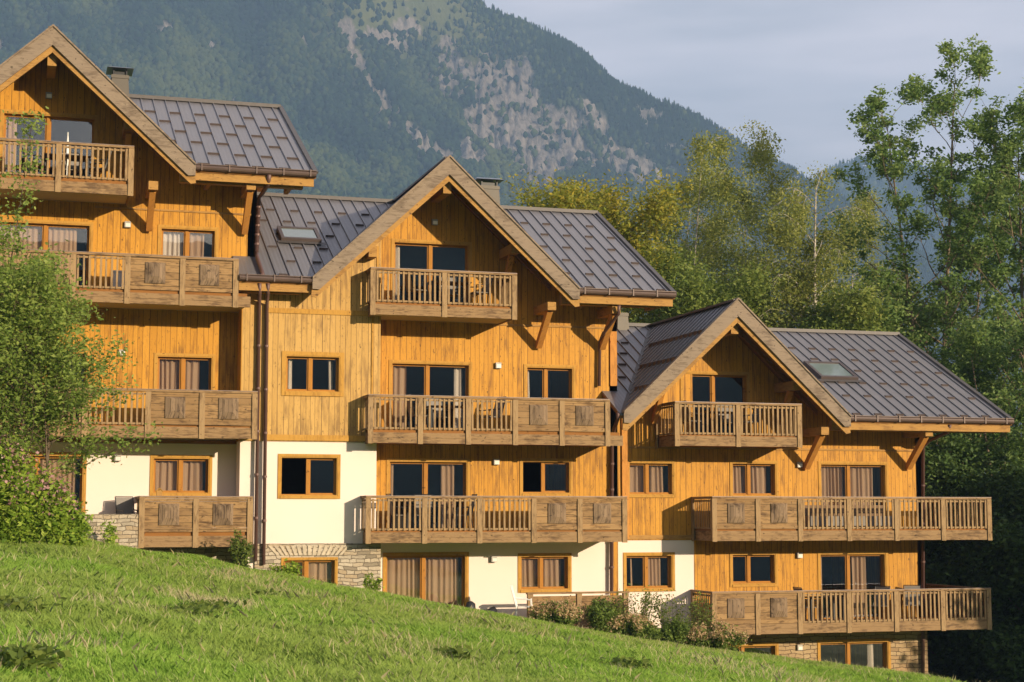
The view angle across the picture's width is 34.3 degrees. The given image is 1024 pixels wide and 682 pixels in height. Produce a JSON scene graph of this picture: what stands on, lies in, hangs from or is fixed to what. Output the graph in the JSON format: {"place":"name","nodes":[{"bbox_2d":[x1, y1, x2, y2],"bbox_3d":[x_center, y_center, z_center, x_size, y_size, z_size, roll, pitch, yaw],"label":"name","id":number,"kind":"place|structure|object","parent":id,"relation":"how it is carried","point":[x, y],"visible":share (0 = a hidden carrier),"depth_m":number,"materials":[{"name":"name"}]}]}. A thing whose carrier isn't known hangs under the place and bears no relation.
{"place":"outdoors","nodes":[
{"label":"outdoors","id":0,"kind":"place"},
{"bbox_2d":[0,0,1021,436],"bbox_3d":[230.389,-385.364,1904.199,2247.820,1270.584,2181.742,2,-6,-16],"label":"mountain","id":1,"kind":"structure","parent":0,"point":[518,124],"depth_m":2131.12,"materials":[{"name":"grey stone"}]},
{"bbox_2d":[0,0,988,473],"bbox_3d":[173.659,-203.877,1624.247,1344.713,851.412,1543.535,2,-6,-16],"label":"forest","id":2,"kind":"object","parent":1,"relation":"on","point":[184,56],"visible":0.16,"depth_m":1992.18,"materials":[{"name":"green plant"}]},
{"bbox_2d":[482,0,1023,194],"label":"sky","id":3,"kind":"structure","parent":0,"point":[795,68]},
{"bbox_2d":[845,166,1016,306],"bbox_3d":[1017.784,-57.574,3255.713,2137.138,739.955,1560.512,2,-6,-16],"label":"hill","id":4,"kind":"structure","parent":0,"point":[865,169],"depth_m":3593.76,"materials":[{"name":"green plant"}]},
{"bbox_2d":[812,154,1023,316],"bbox_3d":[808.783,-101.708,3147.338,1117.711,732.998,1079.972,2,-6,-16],"label":"forest","id":5,"kind":"object","parent":4,"relation":"on","point":[880,185],"visible":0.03,"depth_m":3530.34,"materials":[{"name":"green plant"}]},
{"bbox_3d":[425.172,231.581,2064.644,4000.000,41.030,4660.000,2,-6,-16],"label":"meadow ground","id":6,"kind":"structure","parent":0,"visible":0},
{"bbox_2d":[0,430,42,544],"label":"willowherb","id":7,"kind":"object","parent":6,"relation":"on","point":[9,458],"visible":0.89,"depth_m":34.59,"materials":[{"name":"green plant"}]},
{"bbox_2d":[0,106,48,332],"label":"leafy shrub","id":8,"kind":"object","parent":6,"relation":"on","point":[23,168],"visible":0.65,"depth_m":36.59,"materials":[{"name":"green plant"}]},
{"bbox_2d":[6,491,66,542],"bbox_3d":[-10.680,3.741,35.339,2.313,2.001,1.878,2,-6,-16],"label":"willowherb","id":9,"kind":"object","parent":6,"relation":"on","point":[41,524],"visible":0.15,"depth_m":34.87,"materials":[{"name":"green plant"}]},
{"bbox_2d":[0,443,75,544],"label":"willowherb","id":10,"kind":"object","parent":6,"relation":"on","point":[32,504],"visible":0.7,"depth_m":34.84,"materials":[{"name":"green plant"}]},
{"bbox_2d":[23,470,86,546],"bbox_3d":[-9.957,3.760,35.297,1.798,2.035,1.659,2,-6,-16],"label":"willowherb","id":11,"kind":"object","parent":6,"relation":"on","point":[51,538],"visible":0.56,"depth_m":35.15,"materials":[{"name":"green plant"}]},
{"bbox_2d":[0,213,119,470],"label":"leafy shrub","id":12,"kind":"object","parent":6,"relation":"on","point":[22,298],"visible":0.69,"depth_m":35.55,"materials":[{"name":"green plant"}]},
{"bbox_2d":[52,500,96,546],"bbox_3d":[-9.646,4.088,35.747,1.390,1.565,1.313,2,-6,-16],"label":"willowherb","id":13,"kind":"object","parent":6,"relation":"on","point":[83,524],"visible":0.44,"depth_m":35.53,"materials":[{"name":"green plant"}]},
{"bbox_2d":[0,289,177,482],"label":"leafy shrub","id":14,"kind":"object","parent":6,"relation":"on","point":[82,402],"visible":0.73,"depth_m":35.41,"materials":[{"name":"green plant"}]},
{"bbox_2d":[97,520,120,544],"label":"tall weed","id":15,"kind":"object","parent":6,"relation":"on","point":[112,537],"visible":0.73,"depth_m":43.69,"materials":[{"name":"green plant"}]},
{"bbox_2d":[0,24,317,563],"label":"chalet","id":16,"kind":"object","parent":6,"relation":"on","point":[164,214],"visible":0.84,"depth_m":46.62,"materials":[{"name":"wood"}]},
{"bbox_2d":[0,218,93,285],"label":"glazed door","id":17,"kind":"structure","parent":16,"relation":"in","point":[52,232],"depth_m":46.62,"materials":[{"name":"brown wood"}]},
{"bbox_2d":[0,109,98,176],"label":"glazed door","id":18,"kind":"structure","parent":16,"relation":"in","point":[49,116],"depth_m":46.69,"materials":[{"name":"brown wood"}]},
{"bbox_2d":[13,452,86,511],"bbox_3d":[-12.870,3.937,45.883,2.111,1.714,0.395,2,-6,-16],"label":"glazed door","id":19,"kind":"structure","parent":16,"relation":"in","point":[42,459],"depth_m":46.08,"materials":[{"name":"brown wood"}]},
{"bbox_2d":[44,153,90,176],"bbox_3d":[-12.341,-4.731,45.946,1.240,0.725,0.758,2,-6,-19],"label":"patio table","id":20,"kind":"object","parent":16,"relation":"on","point":[66,155],"visible":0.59,"depth_m":45.82,"materials":[{"name":"brown wood"}]},
{"bbox_2d":[61,152,79,175],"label":"patio chair","id":21,"kind":"object","parent":16,"relation":"on","point":[77,167],"visible":0.35,"depth_m":46.64,"materials":[{"name":"black metal"}]},
{"bbox_2d":[89,148,111,176],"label":"patio chair","id":22,"kind":"object","parent":16,"relation":"on","point":[100,169],"visible":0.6,"depth_m":46.09,"materials":[{"name":"brown wood"}]},
{"bbox_2d":[112,270,124,286],"bbox_3d":[-10.847,-1.633,46.123,0.520,0.597,0.440,2,-6,-16],"label":"storage box","id":23,"kind":"object","parent":16,"relation":"on","point":[119,278],"visible":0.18,"depth_m":45.91,"materials":[{"name":"white plastic"}]},
{"bbox_2d":[115,496,138,518],"bbox_3d":[-10.550,4.787,45.603,0.556,1.034,0.645,4,-7,-36],"label":"storage box","id":24,"kind":"object","parent":16,"relation":"on","point":[124,505],"visible":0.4,"depth_m":45.82,"materials":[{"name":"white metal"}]},
{"bbox_2d":[149,455,212,495],"bbox_3d":[-9.373,3.812,46.930,1.729,1.162,0.411,2,-6,-16],"label":"window","id":25,"kind":"structure","parent":16,"relation":"in","point":[176,475],"depth_m":46.96,"materials":[{"name":"brown wood"}]},
{"bbox_2d":[153,353,215,395],"bbox_3d":[-9.331,1.024,47.203,1.713,1.309,0.413,2,-6,-16],"label":"window","id":26,"kind":"structure","parent":16,"relation":"in","point":[171,370],"depth_m":47.25,"materials":[{"name":"brown wood"}]},
{"bbox_2d":[157,224,218,256],"bbox_3d":[-9.307,-2.661,47.594,1.713,1.232,0.411,2,-6,-16],"label":"window","id":27,"kind":"structure","parent":16,"relation":"in","point":[169,237],"depth_m":47.63,"materials":[{"name":"brown wood"}]},
{"bbox_2d":[227,527,254,567],"bbox_3d":[-7.244,5.583,44.245,0.796,1.224,0.695,2,-6,-16],"label":"young pine","id":28,"kind":"object","parent":6,"relation":"on","point":[241,552],"visible":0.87,"depth_m":44.18,"materials":[{"name":"green plant"}]},
{"bbox_2d":[265,558,302,575],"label":"green shrub","id":29,"kind":"object","parent":6,"relation":"on","point":[292,568],"visible":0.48,"depth_m":44.87,"materials":[{"name":"green plant"}]},
{"bbox_2d":[0,588,653,670],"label":"broad leaved weeds","id":30,"kind":"object","parent":6,"relation":"on","point":[25,654],"visible":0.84,"depth_m":20.56,"materials":[{"name":"green plant"}]},
{"bbox_2d":[362,572,384,590],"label":"tall weed","id":31,"kind":"object","parent":6,"relation":"on","point":[373,586],"visible":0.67,"depth_m":45.31,"materials":[{"name":"green plant"}]},
{"bbox_2d":[233,155,676,640],"bbox_3d":[-3.158,2.730,53.790,13.088,16.729,13.500,2,-6,-16],"label":"chalet","id":32,"kind":"object","parent":6,"relation":"on","point":[344,349],"visible":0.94,"depth_m":48.75,"materials":[{"name":"wood"}]},
{"bbox_2d":[277,454,340,498],"bbox_3d":[-5.758,3.836,46.999,1.782,1.258,0.245,2,-6,-16],"label":"window","id":33,"kind":"structure","parent":32,"relation":"in","point":[336,457],"depth_m":47.01,"materials":[{"name":"brown wood"}]},
{"bbox_2d":[281,557,337,584],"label":"window","id":34,"kind":"structure","parent":32,"relation":"in","point":[317,567],"depth_m":46.82,"materials":[{"name":"brown wood"}]},
{"bbox_2d":[281,351,343,396],"bbox_3d":[-5.712,0.953,47.347,1.782,1.261,0.410,2,-6,-16],"label":"window","id":35,"kind":"structure","parent":32,"relation":"in","point":[287,356],"depth_m":47.28,"materials":[{"name":"brown wood"}]},
{"bbox_2d":[402,271,428,302],"bbox_3d":[-2.810,-1.554,48.193,0.645,1.034,0.556,3,-7,-26],"label":"patio chair","id":36,"kind":"object","parent":32,"relation":"on","point":[411,283],"visible":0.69,"depth_m":48.07,"materials":[{"name":"black wood"}]},
{"bbox_2d":[407,394,428,426],"bbox_3d":[-2.735,2.081,48.052,0.645,1.034,0.556,2,-6,-21],"label":"patio chair","id":37,"kind":"object","parent":32,"relation":"on","point":[413,408],"visible":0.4,"depth_m":47.98,"materials":[{"name":"black metal"}]},
{"bbox_2d":[414,494,432,527],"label":"patio chair","id":38,"kind":"object","parent":32,"relation":"on","point":[417,509],"visible":0.5,"depth_m":48.56,"materials":[{"name":"black metal"}]},
{"bbox_2d":[383,552,468,606],"bbox_3d":[-2.562,7.735,48.571,2.583,3.089,0.395,2,-6,-16],"label":"glazed door","id":39,"kind":"structure","parent":32,"relation":"in","point":[432,576],"depth_m":48.76,"materials":[{"name":"brown wood"}]},
{"bbox_2d":[386,458,469,527],"bbox_3d":[-2.505,4.541,48.888,2.526,2.149,0.391,2,-6,-16],"label":"glazed door","id":40,"kind":"structure","parent":32,"relation":"in","point":[447,465],"depth_m":49.05,"materials":[{"name":"brown wood"}]},
{"bbox_2d":[407,504,452,527],"bbox_3d":[-2.395,5.084,47.897,1.240,0.725,0.758,1,-6,-13],"label":"patio table","id":41,"kind":"object","parent":32,"relation":"on","point":[412,514],"visible":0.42,"depth_m":47.70,"materials":[{"name":"black wood"}]},
{"bbox_2d":[388,360,472,427],"bbox_3d":[-2.451,1.690,49.202,2.542,2.186,0.393,2,-6,-16],"label":"glazed door","id":42,"kind":"structure","parent":32,"relation":"in","point":[397,371],"depth_m":49.18,"materials":[{"name":"brown wood"}]},
{"bbox_2d":[391,238,471,302],"bbox_3d":[-2.440,-1.910,49.572,2.474,2.164,0.377,2,-6,-16],"label":"glazed door","id":43,"kind":"structure","parent":32,"relation":"in","point":[395,243],"depth_m":49.55,"materials":[{"name":"brown wood"}]},
{"bbox_2d":[426,398,447,427],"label":"patio chair","id":44,"kind":"object","parent":32,"relation":"on","point":[437,409],"visible":0.45,"depth_m":48.95,"materials":[{"name":"black metal"}]},
{"bbox_2d":[426,405,462,429],"bbox_3d":[-1.865,2.266,48.350,1.240,0.725,0.758,1,-6,-13],"label":"patio table","id":45,"kind":"object","parent":32,"relation":"on","point":[437,406],"visible":0.38,"depth_m":48.49,"materials":[{"name":"black wood"}]},
{"bbox_2d":[426,280,471,304],"bbox_3d":[-1.879,-1.345,48.722,1.240,0.725,0.758,2,-6,-17],"label":"patio table","id":46,"kind":"object","parent":32,"relation":"on","point":[437,283],"visible":0.42,"depth_m":48.57,"materials":[{"name":"black wood"}]},
{"bbox_2d":[438,276,460,304],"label":"patio chair","id":47,"kind":"object","parent":32,"relation":"on","point":[451,290],"visible":0.43,"depth_m":49.43,"materials":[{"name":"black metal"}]},
{"bbox_2d":[451,494,476,527],"bbox_3d":[-1.385,4.958,48.161,0.645,1.034,0.556,2,-6,-16],"label":"patio chair","id":48,"kind":"object","parent":32,"relation":"on","point":[472,507],"visible":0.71,"depth_m":48.16,"materials":[{"name":"brown wood"}]},
{"bbox_2d":[467,275,493,302],"bbox_3d":[-0.920,-1.493,48.775,0.645,1.034,0.556,3,-7,-26],"label":"patio chair","id":49,"kind":"object","parent":32,"relation":"on","point":[487,286],"visible":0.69,"depth_m":48.78,"materials":[{"name":"brown wood"}]},
{"bbox_2d":[479,396,505,430],"bbox_3d":[-0.572,2.139,48.610,0.645,1.034,0.556,4,-7,-31],"label":"patio chair","id":50,"kind":"object","parent":32,"relation":"on","point":[494,412],"visible":0.57,"depth_m":48.63,"materials":[{"name":"brown wood"}]},
{"bbox_2d":[510,584,531,615],"bbox_3d":[0.279,7.485,47.368,0.645,1.034,0.556,0,-6,3],"label":"patio chair","id":51,"kind":"object","parent":32,"relation":"on","point":[514,599],"visible":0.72,"depth_m":47.21,"materials":[{"name":"white plastic"}]},
{"bbox_2d":[518,553,571,592],"bbox_3d":[0.932,6.935,49.688,1.679,1.159,0.413,2,-6,-16],"label":"window","id":52,"kind":"structure","parent":32,"relation":"in","point":[537,572],"depth_m":49.72,"materials":[{"name":"brown wood"}]},
{"bbox_2d":[520,458,572,495],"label":"window","id":53,"kind":"structure","parent":32,"relation":"in","point":[568,463],"depth_m":49.90,"materials":[{"name":"brown wood"}]},
{"bbox_2d":[524,364,575,403],"bbox_3d":[1.098,1.411,50.275,1.639,1.370,0.398,2,-6,-16],"label":"window","id":54,"kind":"structure","parent":32,"relation":"in","point":[571,369],"depth_m":50.25,"materials":[{"name":"brown wood"}]},
{"bbox_2d":[526,591,629,627],"bbox_3d":[1.914,7.946,48.044,3.114,1.350,0.190,2,-6,-16],"label":"terrace fence","id":55,"kind":"object","parent":32,"relation":"on","point":[579,598],"visible":0.41,"depth_m":48.03,"materials":[{"name":"brown wood"}]},
{"bbox_2d":[0,536,977,681],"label":"meadow grass","id":56,"kind":"structure","parent":6,"relation":"on","point":[106,623],"depth_m":25.24,"materials":[{"name":"green plant"}]},
{"bbox_2d":[527,599,557,622],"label":"flowering shrub","id":57,"kind":"object","parent":6,"relation":"on","point":[540,612],"visible":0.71,"depth_m":46.05,"materials":[{"name":"brown plant"}]},
{"bbox_2d":[541,595,583,626],"bbox_3d":[1.378,7.696,46.430,1.312,1.178,1.255,-4,-7,35],"label":"flowering shrub","id":58,"kind":"object","parent":6,"relation":"on","point":[566,612],"visible":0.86,"depth_m":46.10,"materials":[{"name":"brown plant"}]},
{"bbox_2d":[548,175,622,218],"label":"maple tree","id":59,"kind":"object","parent":6,"relation":"on","point":[588,191],"visible":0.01,"depth_m":73.46,"materials":[{"name":"green plant"}]},
{"bbox_2d":[498,165,697,322],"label":"maple tree","id":60,"kind":"object","parent":6,"relation":"on","point":[626,229],"visible":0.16,"depth_m":67.83,"materials":[{"name":"green plant"}]},
{"bbox_2d":[582,595,619,632],"bbox_3d":[2.509,7.824,46.723,1.050,1.377,0.948,2,-6,-16],"label":"green shrub","id":61,"kind":"object","parent":6,"relation":"on","point":[601,616],"visible":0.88,"depth_m":46.60,"materials":[{"name":"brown plant"}]},
{"bbox_2d":[605,589,630,622],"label":"tall weed","id":62,"kind":"object","parent":6,"relation":"on","point":[618,604],"visible":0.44,"depth_m":47.16,"materials":[{"name":"green plant"}]},
{"bbox_2d":[602,609,654,637],"bbox_3d":[3.322,8.135,46.881,1.871,1.093,1.512,2,-6,-16],"label":"flowering shrub","id":63,"kind":"object","parent":6,"relation":"on","point":[634,624],"visible":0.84,"depth_m":46.63,"materials":[{"name":"brown plant"}]},
{"bbox_2d":[622,583,661,624],"bbox_3d":[3.724,7.821,47.453,1.189,1.791,0.976,2,-6,-16],"label":"tall weed","id":64,"kind":"object","parent":6,"relation":"on","point":[644,609],"visible":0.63,"depth_m":47.36,"materials":[{"name":"brown plant"}]},
{"bbox_2d":[630,621,664,640],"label":"green shrub","id":65,"kind":"object","parent":6,"relation":"on","point":[653,633],"visible":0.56,"depth_m":46.85,"materials":[{"name":"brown plant"}]},
{"bbox_2d":[651,589,696,630],"bbox_3d":[4.697,7.989,47.672,1.501,1.784,1.232,2,-6,-16],"label":"tall weed","id":66,"kind":"object","parent":6,"relation":"on","point":[662,619],"visible":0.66,"depth_m":47.55,"materials":[{"name":"green plant"}]},
{"bbox_2d":[657,616,692,644],"bbox_3d":[4.651,8.379,47.313,1.127,1.086,0.946,2,-6,-16],"label":"green shrub","id":67,"kind":"object","parent":6,"relation":"on","point":[676,631],"visible":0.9,"depth_m":47.15,"materials":[{"name":"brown plant"}]},
{"bbox_2d":[621,231,732,322],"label":"leafy tree","id":68,"kind":"object","parent":6,"relation":"on","point":[658,315],"visible":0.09,"depth_m":65.22,"materials":[{"name":"green plant"}]},
{"bbox_2d":[622,157,746,317],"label":"birch tree","id":69,"kind":"object","parent":6,"relation":"on","point":[700,207],"visible":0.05,"depth_m":80.52,"materials":[{"name":"green plant"}]},
{"bbox_2d":[682,622,714,647],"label":"flowering shrub","id":70,"kind":"object","parent":6,"relation":"on","point":[695,632],"visible":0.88,"depth_m":47.25,"materials":[{"name":"brown plant"}]},
{"bbox_2d":[621,127,783,320],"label":"birch tree","id":71,"kind":"object","parent":6,"relation":"on","point":[718,146],"visible":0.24,"depth_m":71.46,"materials":[{"name":"green plant"}]},
{"bbox_2d":[686,586,718,629],"bbox_3d":[5.469,8.041,47.860,0.876,1.932,0.840,-3,-7,29],"label":"tall weed","id":72,"kind":"object","parent":6,"relation":"on","point":[697,620],"visible":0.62,"depth_m":47.85,"materials":[{"name":"green plant"}]},
{"bbox_2d":[659,254,785,325],"bbox_3d":[7.500,4.472,62.524,8.651,15.835,7.056,2,-6,-16],"label":"leafy tree","id":73,"kind":"object","parent":6,"relation":"on","point":[697,294],"visible":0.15,"depth_m":62.60,"materials":[{"name":"green plant"}]},
{"bbox_2d":[698,621,751,650],"bbox_3d":[5.928,8.579,47.621,1.591,1.136,1.621,-4,-7,31],"label":"flowering shrub","id":74,"kind":"object","parent":6,"relation":"on","point":[724,635],"visible":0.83,"depth_m":47.42,"materials":[{"name":"green plant"}]},
{"bbox_2d":[667,258,806,328],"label":"leafy tree","id":75,"kind":"object","parent":6,"relation":"on","point":[754,306],"depth_m":66.83,"materials":[{"name":"green plant"}]},
{"bbox_2d":[682,116,811,324],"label":"birch tree","id":76,"kind":"object","parent":6,"relation":"on","point":[759,155],"visible":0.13,"depth_m":75.67,"materials":[{"name":"green plant"}]},
{"bbox_2d":[717,183,846,327],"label":"birch tree","id":77,"kind":"object","parent":6,"relation":"on","point":[781,247],"visible":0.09,"depth_m":67.68,"materials":[{"name":"green plant"}]},
{"bbox_2d":[602,297,1013,674],"bbox_3d":[7.665,6.260,56.707,13.427,14.313,13.410,2,-6,-16],"label":"chalet","id":78,"kind":"object","parent":6,"relation":"on","point":[849,419],"visible":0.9,"depth_m":51.65,"materials":[{"name":"wood"}]},
{"bbox_2d":[623,552,674,591],"bbox_3d":[4.125,7.037,50.619,1.676,1.178,0.406,2,-6,-16],"label":"window","id":79,"kind":"structure","parent":78,"relation":"in","point":[650,560],"depth_m":50.63,"materials":[{"name":"brown wood"}]},
{"bbox_2d":[629,460,675,497],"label":"window","id":80,"kind":"structure","parent":78,"relation":"in","point":[645,476],"depth_m":50.96,"materials":[{"name":"brown wood"}]},
{"bbox_2d":[679,400,704,431],"bbox_3d":[5.441,2.343,50.365,0.645,1.034,0.556,2,-6,-21],"label":"patio chair","id":81,"kind":"object","parent":78,"relation":"on","point":[687,414],"visible":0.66,"depth_m":50.27,"materials":[{"name":"brown wood"}]},
{"bbox_2d":[680,371,749,434],"bbox_3d":[6.302,2.006,51.700,2.339,2.116,0.225,2,-6,-16],"label":"glazed door","id":82,"kind":"structure","parent":78,"relation":"in","point":[711,374],"depth_m":51.82,"materials":[{"name":"brown wood"}]},
{"bbox_2d":[697,411,743,432],"bbox_3d":[6.386,2.541,50.789,1.240,0.725,0.758,2,-6,-16],"label":"patio table","id":83,"kind":"object","parent":78,"relation":"on","point":[709,412],"visible":0.35,"depth_m":50.70,"materials":[{"name":"black metal"}]},
{"bbox_2d":[718,405,732,434],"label":"patio chair","id":84,"kind":"object","parent":78,"relation":"on","point":[727,417],"visible":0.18,"depth_m":51.58,"materials":[{"name":"black metal"}]},
{"bbox_2d":[730,551,777,586],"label":"window","id":85,"kind":"structure","parent":78,"relation":"in","point":[773,555],"depth_m":51.51,"materials":[{"name":"brown wood"}]},
{"bbox_2d":[730,460,778,495],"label":"window","id":86,"kind":"structure","parent":78,"relation":"in","point":[747,477],"depth_m":51.94,"materials":[{"name":"brown wood"}]},
{"bbox_2d":[730,642,778,654],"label":"window","id":87,"kind":"structure","parent":78,"relation":"in","point":[774,646],"depth_m":51.29,"materials":[{"name":"brown wood"}]},
{"bbox_2d":[805,596,843,620],"bbox_3d":[9.573,8.248,51.148,1.240,0.725,0.758,2,-6,-17],"label":"patio table","id":88,"kind":"object","parent":78,"relation":"on","point":[833,600],"visible":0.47,"depth_m":51.00,"materials":[{"name":"black metal"}]},
{"bbox_2d":[805,505,891,526],"bbox_3d":[10.461,5.504,51.973,2.877,0.720,0.620,2,-6,-16],"label":"garden sofa","id":89,"kind":"object","parent":78,"relation":"on","point":[838,516],"visible":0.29,"depth_m":51.93,"materials":[{"name":"grey fabric"}]},
{"bbox_2d":[817,551,888,618],"bbox_3d":[10.719,7.735,52.512,2.459,2.168,0.394,2,-6,-16],"label":"glazed door","id":90,"kind":"structure","parent":78,"relation":"in","point":[858,557],"depth_m":52.70,"materials":[{"name":"brown wood"}]},
{"bbox_2d":[818,461,889,526],"bbox_3d":[10.801,4.929,52.830,2.474,2.175,0.395,2,-6,-16],"label":"glazed door","id":91,"kind":"structure","parent":78,"relation":"in","point":[858,474],"depth_m":52.93,"materials":[{"name":"brown wood"}]},
{"bbox_2d":[817,638,890,669],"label":"glazed door","id":92,"kind":"structure","parent":78,"relation":"in","point":[886,642],"depth_m":52.36,"materials":[{"name":"brown wood"}]},
{"bbox_2d":[867,586,890,614],"bbox_3d":[11.376,8.139,51.574,0.556,1.034,0.645,-6,-8,43],"label":"patio chair","id":93,"kind":"object","parent":78,"relation":"on","point":[885,595],"visible":0.49,"depth_m":51.73,"materials":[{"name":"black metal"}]},
{"bbox_2d":[903,585,920,605],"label":"patio chair","id":94,"kind":"object","parent":78,"relation":"on","point":[911,587],"visible":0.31,"depth_m":52.41,"materials":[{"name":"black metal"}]},
{"bbox_2d":[742,157,894,331],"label":"birch tree","id":95,"kind":"object","parent":6,"relation":"on","point":[796,230],"visible":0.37,"depth_m":66.03,"materials":[{"name":"green plant"}]},
{"bbox_2d":[783,269,914,343],"bbox_3d":[12.441,5.375,63.860,8.520,16.640,8.917,-5,-8,38],"label":"leafy tree","id":96,"kind":"object","parent":6,"relation":"on","point":[859,309],"visible":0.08,"depth_m":64.21,"materials":[{"name":"green plant"}]},
{"bbox_2d":[810,184,928,309],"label":"birch tree","id":97,"kind":"object","parent":6,"relation":"on","point":[866,207],"visible":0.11,"depth_m":81.90,"materials":[{"name":"green plant"}]},
{"bbox_2d":[792,281,984,582],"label":"ash tree","id":98,"kind":"object","parent":6,"relation":"on","point":[895,320],"visible":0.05,"depth_m":65.06,"materials":[{"name":"green plant"}]},
{"bbox_2d":[854,265,960,456],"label":"leafy tree","id":99,"kind":"object","parent":6,"relation":"on","point":[920,296],"visible":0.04,"depth_m":72.59,"materials":[{"name":"green plant"}]},
{"bbox_2d":[803,33,1023,474],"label":"ash tree","id":100,"kind":"object","parent":6,"relation":"on","point":[936,104],"visible":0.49,"depth_m":68.66,"materials":[{"name":"green plant"}]},
{"bbox_2d":[925,470,996,681],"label":"dark tree","id":101,"kind":"object","parent":6,"relation":"on","point":[960,584],"depth_m":61.12,"materials":[{"name":"green plant"}]},
{"bbox_2d":[920,173,1023,475],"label":"ash tree","id":102,"kind":"object","parent":6,"relation":"on","point":[933,314],"visible":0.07,"depth_m":71.99,"materials":[{"name":"green plant"}]},
{"bbox_2d":[923,77,1023,476],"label":"ash tree","id":103,"kind":"object","parent":6,"relation":"on","point":[1013,251],"visible":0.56,"depth_m":67.02,"materials":[{"name":"green plant"}]},
{"bbox_2d":[925,449,1023,681],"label":"dark tree","id":104,"kind":"object","parent":6,"relation":"on","point":[989,570],"visible":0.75,"depth_m":57.59,"materials":[{"name":"green plant"}]},
{"bbox_2d":[925,433,1023,681],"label":"dark tree","id":105,"kind":"object","parent":6,"relation":"on","point":[942,663],"visible":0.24,"depth_m":59.65,"materials":[{"name":"green plant"}]},
{"bbox_2d":[925,308,1023,545],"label":"ash tree","id":106,"kind":"object","parent":6,"relation":"on","point":[965,341],"visible":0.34,"depth_m":62.77,"materials":[{"name":"green plant"}]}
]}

